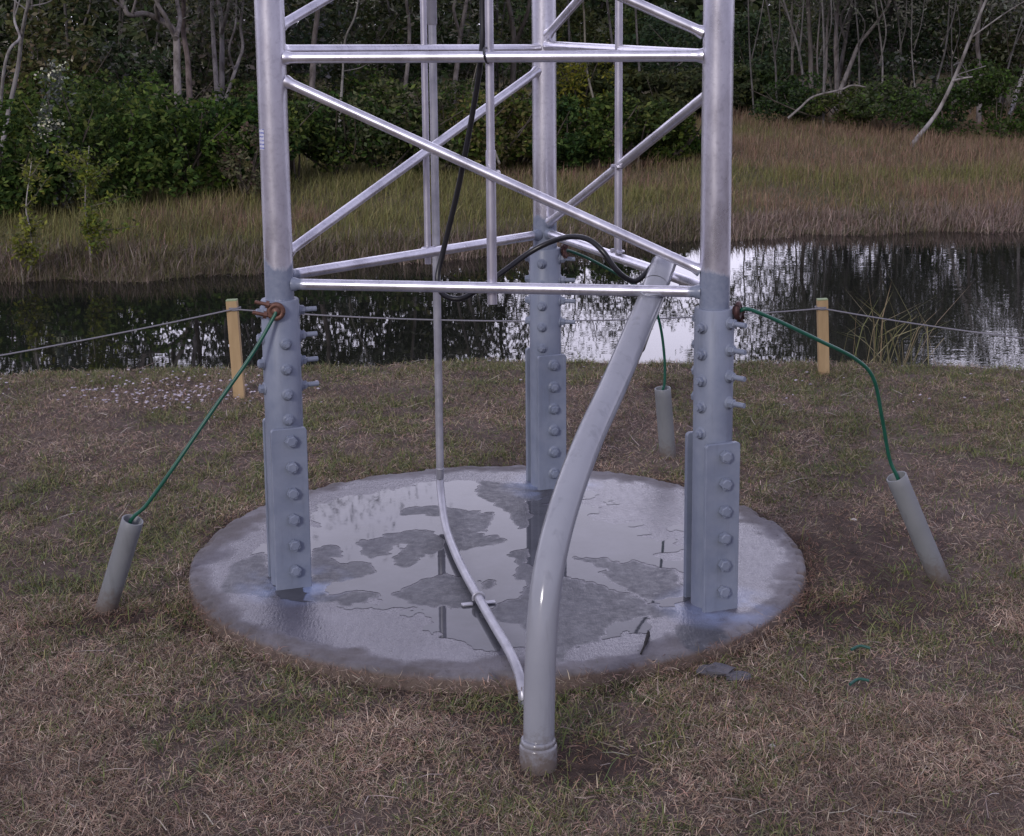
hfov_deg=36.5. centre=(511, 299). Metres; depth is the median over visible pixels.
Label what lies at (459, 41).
tree
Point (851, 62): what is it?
tree
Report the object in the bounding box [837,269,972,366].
reed clump
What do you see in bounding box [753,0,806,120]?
tree
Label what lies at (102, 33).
bush
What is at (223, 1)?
tree
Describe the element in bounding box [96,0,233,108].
tree
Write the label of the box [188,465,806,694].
concrete pad
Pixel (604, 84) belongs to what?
bush
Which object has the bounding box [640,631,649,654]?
twig
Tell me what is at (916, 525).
plastic pipe
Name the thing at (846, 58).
bush
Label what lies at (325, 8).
tree
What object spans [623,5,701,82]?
bush
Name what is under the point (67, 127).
bush
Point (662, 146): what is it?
bush
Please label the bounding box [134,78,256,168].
bush
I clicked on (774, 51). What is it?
tree
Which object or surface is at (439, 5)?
tree
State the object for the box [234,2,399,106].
bush
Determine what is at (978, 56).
tree
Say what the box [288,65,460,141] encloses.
bush
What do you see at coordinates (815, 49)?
tree
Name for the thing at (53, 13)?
tree
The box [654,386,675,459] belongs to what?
plastic pipe
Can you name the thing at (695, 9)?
wood
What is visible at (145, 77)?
bush
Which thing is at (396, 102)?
bush
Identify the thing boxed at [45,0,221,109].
tree
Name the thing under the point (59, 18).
tree
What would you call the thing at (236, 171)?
bush
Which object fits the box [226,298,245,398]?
timber stake
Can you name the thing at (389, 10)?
tree
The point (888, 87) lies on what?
bush
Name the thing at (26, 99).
bush
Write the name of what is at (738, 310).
ground wire
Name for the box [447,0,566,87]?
tree
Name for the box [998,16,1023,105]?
tree
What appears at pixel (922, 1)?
tree
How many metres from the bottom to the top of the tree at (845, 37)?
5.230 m
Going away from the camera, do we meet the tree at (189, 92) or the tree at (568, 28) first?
the tree at (189, 92)
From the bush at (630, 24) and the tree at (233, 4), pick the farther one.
the bush at (630, 24)
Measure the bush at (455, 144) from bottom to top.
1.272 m
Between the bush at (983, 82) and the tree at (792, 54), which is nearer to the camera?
the bush at (983, 82)
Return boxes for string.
[0,306,1023,355]
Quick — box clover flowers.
[0,366,1022,416]
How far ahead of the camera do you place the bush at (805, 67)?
40.20 m
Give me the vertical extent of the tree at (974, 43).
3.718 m
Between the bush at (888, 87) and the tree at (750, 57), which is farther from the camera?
the tree at (750, 57)
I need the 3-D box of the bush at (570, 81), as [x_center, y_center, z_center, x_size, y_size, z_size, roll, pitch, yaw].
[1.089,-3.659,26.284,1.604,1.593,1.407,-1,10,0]
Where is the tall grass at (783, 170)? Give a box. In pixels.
[0,97,1023,279]
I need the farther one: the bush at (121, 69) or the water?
the bush at (121, 69)
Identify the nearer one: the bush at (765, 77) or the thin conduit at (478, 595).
the thin conduit at (478, 595)
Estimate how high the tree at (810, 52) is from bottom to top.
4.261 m
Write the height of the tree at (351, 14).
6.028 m
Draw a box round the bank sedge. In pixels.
[0,192,1023,285]
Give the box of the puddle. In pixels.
[251,480,690,650]
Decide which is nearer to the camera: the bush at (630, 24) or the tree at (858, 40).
the tree at (858, 40)
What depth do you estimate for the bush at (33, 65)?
21.44 m
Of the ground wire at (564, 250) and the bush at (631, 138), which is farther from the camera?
the bush at (631, 138)
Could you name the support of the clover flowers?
on the ground at (858, 554)
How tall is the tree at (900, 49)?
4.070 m
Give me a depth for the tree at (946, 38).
27.43 m
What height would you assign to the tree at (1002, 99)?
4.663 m
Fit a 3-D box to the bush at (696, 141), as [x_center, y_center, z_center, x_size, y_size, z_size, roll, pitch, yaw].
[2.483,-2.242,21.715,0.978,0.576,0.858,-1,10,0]
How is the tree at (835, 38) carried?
on the ground at (858, 554)
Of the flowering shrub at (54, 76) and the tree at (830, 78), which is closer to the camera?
the flowering shrub at (54, 76)
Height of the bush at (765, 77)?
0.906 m
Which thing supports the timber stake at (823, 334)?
on the ground at (858, 554)
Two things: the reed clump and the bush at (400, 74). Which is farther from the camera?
the bush at (400, 74)
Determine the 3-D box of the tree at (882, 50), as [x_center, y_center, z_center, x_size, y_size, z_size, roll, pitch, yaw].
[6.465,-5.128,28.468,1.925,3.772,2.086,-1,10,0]
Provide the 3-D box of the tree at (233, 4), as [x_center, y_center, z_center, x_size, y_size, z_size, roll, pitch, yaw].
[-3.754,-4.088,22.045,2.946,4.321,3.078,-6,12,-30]
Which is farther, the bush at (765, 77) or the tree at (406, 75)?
the bush at (765, 77)
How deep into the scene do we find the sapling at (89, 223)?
13.91 m
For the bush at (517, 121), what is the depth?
20.47 m
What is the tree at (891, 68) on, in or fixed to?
on the ground at (858, 554)
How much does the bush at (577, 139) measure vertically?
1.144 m
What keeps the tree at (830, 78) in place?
on the ground at (858, 554)
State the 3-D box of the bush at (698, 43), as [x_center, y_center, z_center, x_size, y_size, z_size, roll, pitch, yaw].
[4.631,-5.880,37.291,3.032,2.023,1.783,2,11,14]
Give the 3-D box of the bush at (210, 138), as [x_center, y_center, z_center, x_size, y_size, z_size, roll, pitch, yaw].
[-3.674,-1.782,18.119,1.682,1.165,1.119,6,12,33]
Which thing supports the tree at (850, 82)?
on the ground at (858, 554)
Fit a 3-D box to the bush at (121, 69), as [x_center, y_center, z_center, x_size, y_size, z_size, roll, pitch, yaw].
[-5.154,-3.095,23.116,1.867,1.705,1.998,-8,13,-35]
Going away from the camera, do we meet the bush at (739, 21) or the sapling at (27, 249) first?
the sapling at (27, 249)
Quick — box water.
[0,229,1023,376]
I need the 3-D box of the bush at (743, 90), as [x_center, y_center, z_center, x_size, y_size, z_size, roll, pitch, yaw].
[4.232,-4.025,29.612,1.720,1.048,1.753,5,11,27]
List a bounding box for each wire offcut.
[849,678,868,685]
[850,644,869,650]
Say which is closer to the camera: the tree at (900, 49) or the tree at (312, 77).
the tree at (312, 77)
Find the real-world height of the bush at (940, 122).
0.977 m
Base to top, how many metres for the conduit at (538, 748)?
1.196 m
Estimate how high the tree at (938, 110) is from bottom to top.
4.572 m
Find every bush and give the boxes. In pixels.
[0,0,111,142]
[0,39,38,151]
[0,64,127,168]
[0,98,78,218]
[0,101,44,156]
[0,148,19,178]
[1,18,152,114]
[1,105,119,212]
[22,69,177,195]
[38,82,201,209]
[49,69,206,161]
[96,34,231,116]
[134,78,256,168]
[136,97,258,197]
[160,0,304,124]
[170,90,320,185]
[215,121,260,200]
[225,73,341,150]
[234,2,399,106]
[241,100,355,182]
[246,88,399,178]
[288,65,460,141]
[303,0,442,107]
[328,77,463,175]
[376,81,503,174]
[378,0,500,118]
[408,76,502,139]
[415,89,531,170]
[439,87,532,168]
[445,13,577,117]
[494,0,575,87]
[516,92,598,171]
[525,0,627,79]
[556,36,614,127]
[556,71,630,126]
[556,90,637,170]
[570,1,656,72]
[579,65,665,117]
[589,87,677,168]
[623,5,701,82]
[623,68,734,117]
[627,107,701,163]
[649,12,768,72]
[654,66,740,118]
[664,126,701,158]
[733,63,782,111]
[734,7,806,79]
[735,69,806,111]
[741,0,833,80]
[748,71,841,122]
[750,84,885,126]
[783,0,893,101]
[841,73,930,132]
[846,0,966,109]
[886,77,994,137]
[921,0,1023,109]
[956,57,1023,140]
[958,0,1023,110]
[1011,90,1023,134]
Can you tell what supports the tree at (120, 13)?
on the ground at (858, 554)
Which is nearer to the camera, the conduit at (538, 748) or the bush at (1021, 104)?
the conduit at (538, 748)
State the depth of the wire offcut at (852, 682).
4.12 m
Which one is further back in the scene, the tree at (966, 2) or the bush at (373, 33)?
the tree at (966, 2)
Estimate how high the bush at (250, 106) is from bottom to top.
1.157 m
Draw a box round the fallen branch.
[787,85,874,118]
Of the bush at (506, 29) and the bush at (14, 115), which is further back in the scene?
the bush at (506, 29)
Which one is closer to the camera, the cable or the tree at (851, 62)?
the cable
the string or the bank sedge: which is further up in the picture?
the bank sedge
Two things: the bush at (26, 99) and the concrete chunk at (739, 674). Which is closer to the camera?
the concrete chunk at (739, 674)
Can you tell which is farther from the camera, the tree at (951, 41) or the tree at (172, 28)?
the tree at (951, 41)
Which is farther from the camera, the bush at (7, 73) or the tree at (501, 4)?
the tree at (501, 4)
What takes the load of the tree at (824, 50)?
on the ground at (858, 554)
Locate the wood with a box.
[0,0,1023,78]
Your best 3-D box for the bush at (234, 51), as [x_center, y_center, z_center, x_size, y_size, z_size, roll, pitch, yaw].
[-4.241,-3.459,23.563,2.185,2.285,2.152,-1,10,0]
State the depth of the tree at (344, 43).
21.46 m
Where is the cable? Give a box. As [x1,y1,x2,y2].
[435,0,649,301]
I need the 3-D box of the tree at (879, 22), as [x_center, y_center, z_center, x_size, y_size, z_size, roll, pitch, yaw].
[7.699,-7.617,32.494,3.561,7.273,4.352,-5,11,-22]
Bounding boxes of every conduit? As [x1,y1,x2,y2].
[427,0,523,705]
[519,256,675,775]
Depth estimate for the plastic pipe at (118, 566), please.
4.63 m
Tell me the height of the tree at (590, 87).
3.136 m
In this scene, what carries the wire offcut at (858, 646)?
on the ground at (858, 554)
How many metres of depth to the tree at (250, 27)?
30.38 m
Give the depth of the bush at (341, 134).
19.33 m
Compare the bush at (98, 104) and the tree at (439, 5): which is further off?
the tree at (439, 5)
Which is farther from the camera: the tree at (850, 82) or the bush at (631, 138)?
the tree at (850, 82)
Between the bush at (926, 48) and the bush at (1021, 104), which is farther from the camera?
the bush at (926, 48)
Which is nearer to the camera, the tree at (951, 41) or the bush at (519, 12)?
the tree at (951, 41)
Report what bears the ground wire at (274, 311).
attached to the lattice tower
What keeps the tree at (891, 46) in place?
on the ground at (858, 554)
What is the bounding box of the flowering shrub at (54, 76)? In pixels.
[32,57,93,214]
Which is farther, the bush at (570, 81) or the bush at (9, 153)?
the bush at (570, 81)
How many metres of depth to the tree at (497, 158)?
20.66 m
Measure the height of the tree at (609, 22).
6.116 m
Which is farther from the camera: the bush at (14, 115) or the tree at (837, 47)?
the tree at (837, 47)
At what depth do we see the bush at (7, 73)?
22.01 m
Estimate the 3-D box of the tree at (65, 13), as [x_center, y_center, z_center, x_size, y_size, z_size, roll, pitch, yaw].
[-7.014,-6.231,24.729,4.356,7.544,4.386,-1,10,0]
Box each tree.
[0,0,102,58]
[0,0,117,53]
[0,0,120,152]
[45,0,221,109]
[63,0,112,46]
[84,0,170,64]
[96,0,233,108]
[117,0,240,98]
[126,0,234,61]
[144,0,304,88]
[162,0,310,108]
[166,0,253,116]
[180,0,204,158]
[192,0,338,76]
[230,0,329,91]
[249,0,370,86]
[288,0,411,69]
[288,1,328,96]
[305,0,471,159]
[327,0,400,158]
[329,0,443,100]
[340,0,469,81]
[350,0,507,73]
[356,0,498,113]
[388,0,478,106]
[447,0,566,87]
[448,0,530,119]
[458,34,499,163]
[464,0,528,96]
[567,0,571,75]
[582,1,593,103]
[588,0,625,68]
[635,9,642,92]
[735,0,882,110]
[748,0,763,114]
[750,0,826,74]
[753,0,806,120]
[753,0,875,92]
[754,0,791,114]
[765,0,859,76]
[770,0,887,98]
[785,0,861,126]
[788,0,841,99]
[793,0,870,90]
[795,0,930,100]
[798,0,852,119]
[805,0,865,93]
[815,0,942,92]
[825,0,940,99]
[827,0,963,116]
[840,0,890,98]
[857,0,947,99]
[867,0,940,106]
[882,0,1007,103]
[887,0,918,100]
[888,12,900,96]
[906,0,1023,89]
[909,0,1023,146]
[918,0,1023,123]
[929,0,956,108]
[947,0,959,113]
[953,0,1012,96]
[954,0,1023,103]
[956,0,1023,132]
[962,0,1017,113]
[965,0,1023,97]
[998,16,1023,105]
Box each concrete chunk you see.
[696,662,735,677]
[725,671,751,680]
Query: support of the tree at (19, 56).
on the ground at (858, 554)
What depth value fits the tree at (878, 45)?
30.57 m
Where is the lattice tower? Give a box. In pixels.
[254,0,746,612]
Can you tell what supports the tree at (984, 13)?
on the ground at (858, 554)
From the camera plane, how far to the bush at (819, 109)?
26.40 m
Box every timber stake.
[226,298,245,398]
[816,298,829,374]
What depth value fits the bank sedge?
14.99 m
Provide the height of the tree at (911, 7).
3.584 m
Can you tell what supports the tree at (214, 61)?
on the ground at (858, 554)
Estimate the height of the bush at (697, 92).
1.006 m
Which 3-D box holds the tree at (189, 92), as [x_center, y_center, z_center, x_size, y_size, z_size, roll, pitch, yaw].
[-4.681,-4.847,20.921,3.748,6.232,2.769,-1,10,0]
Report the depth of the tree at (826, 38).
29.15 m
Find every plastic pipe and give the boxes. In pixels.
[94,514,143,614]
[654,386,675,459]
[886,471,951,584]
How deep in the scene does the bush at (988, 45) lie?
29.35 m
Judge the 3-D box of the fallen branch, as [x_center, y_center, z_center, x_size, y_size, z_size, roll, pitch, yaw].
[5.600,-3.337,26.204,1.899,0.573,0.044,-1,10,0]
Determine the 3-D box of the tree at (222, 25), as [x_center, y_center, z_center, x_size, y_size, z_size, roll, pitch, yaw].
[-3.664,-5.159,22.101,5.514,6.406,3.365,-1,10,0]
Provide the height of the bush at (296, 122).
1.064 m
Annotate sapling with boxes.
[1,152,53,277]
[48,137,139,260]
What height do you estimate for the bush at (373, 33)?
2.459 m
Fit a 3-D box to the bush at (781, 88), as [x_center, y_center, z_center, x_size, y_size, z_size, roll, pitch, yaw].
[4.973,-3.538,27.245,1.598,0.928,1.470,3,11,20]
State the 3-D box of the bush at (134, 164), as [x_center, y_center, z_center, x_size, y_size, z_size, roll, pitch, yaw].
[-4.288,-1.709,17.268,1.691,1.390,1.258,-6,11,-27]
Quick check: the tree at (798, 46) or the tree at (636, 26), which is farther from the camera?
the tree at (636, 26)
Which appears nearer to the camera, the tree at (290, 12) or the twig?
the twig
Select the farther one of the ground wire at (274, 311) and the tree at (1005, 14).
the tree at (1005, 14)
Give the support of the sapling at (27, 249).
on the ground at (858, 554)
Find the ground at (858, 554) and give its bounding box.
[0,28,1023,835]
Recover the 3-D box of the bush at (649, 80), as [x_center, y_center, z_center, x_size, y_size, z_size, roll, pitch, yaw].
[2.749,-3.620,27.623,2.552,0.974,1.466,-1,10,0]
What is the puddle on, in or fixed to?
on the concrete pad
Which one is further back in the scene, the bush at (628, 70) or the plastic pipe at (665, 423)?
the bush at (628, 70)
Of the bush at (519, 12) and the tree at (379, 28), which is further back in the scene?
the bush at (519, 12)
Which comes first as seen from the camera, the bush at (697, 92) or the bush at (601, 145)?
the bush at (601, 145)
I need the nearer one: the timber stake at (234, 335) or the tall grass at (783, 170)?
the timber stake at (234, 335)
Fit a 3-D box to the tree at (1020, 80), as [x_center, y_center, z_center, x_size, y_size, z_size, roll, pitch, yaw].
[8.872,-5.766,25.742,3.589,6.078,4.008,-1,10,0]
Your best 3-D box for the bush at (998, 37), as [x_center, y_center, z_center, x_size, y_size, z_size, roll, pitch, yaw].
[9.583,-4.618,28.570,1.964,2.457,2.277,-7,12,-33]
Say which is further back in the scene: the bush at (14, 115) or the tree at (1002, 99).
the tree at (1002, 99)
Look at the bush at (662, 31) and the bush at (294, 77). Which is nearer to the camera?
the bush at (294, 77)
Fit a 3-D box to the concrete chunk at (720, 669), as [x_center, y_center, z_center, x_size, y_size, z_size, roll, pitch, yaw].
[0.556,1.012,4.231,0.108,0.035,0.054,-1,10,0]
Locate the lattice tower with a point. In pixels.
(712, 516)
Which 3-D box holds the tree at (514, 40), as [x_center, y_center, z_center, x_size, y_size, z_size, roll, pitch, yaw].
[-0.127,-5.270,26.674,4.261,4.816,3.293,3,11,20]
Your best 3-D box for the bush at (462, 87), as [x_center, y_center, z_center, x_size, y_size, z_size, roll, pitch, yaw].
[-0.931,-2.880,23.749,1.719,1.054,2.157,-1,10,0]
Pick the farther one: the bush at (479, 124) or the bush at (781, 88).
the bush at (781, 88)
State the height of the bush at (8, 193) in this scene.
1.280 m
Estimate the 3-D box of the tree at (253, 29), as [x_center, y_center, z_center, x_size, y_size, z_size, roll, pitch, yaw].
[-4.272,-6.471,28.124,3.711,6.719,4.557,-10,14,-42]
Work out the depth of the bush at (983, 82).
24.35 m
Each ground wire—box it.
[128,300,285,523]
[561,244,665,389]
[732,301,899,479]
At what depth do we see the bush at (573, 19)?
41.35 m

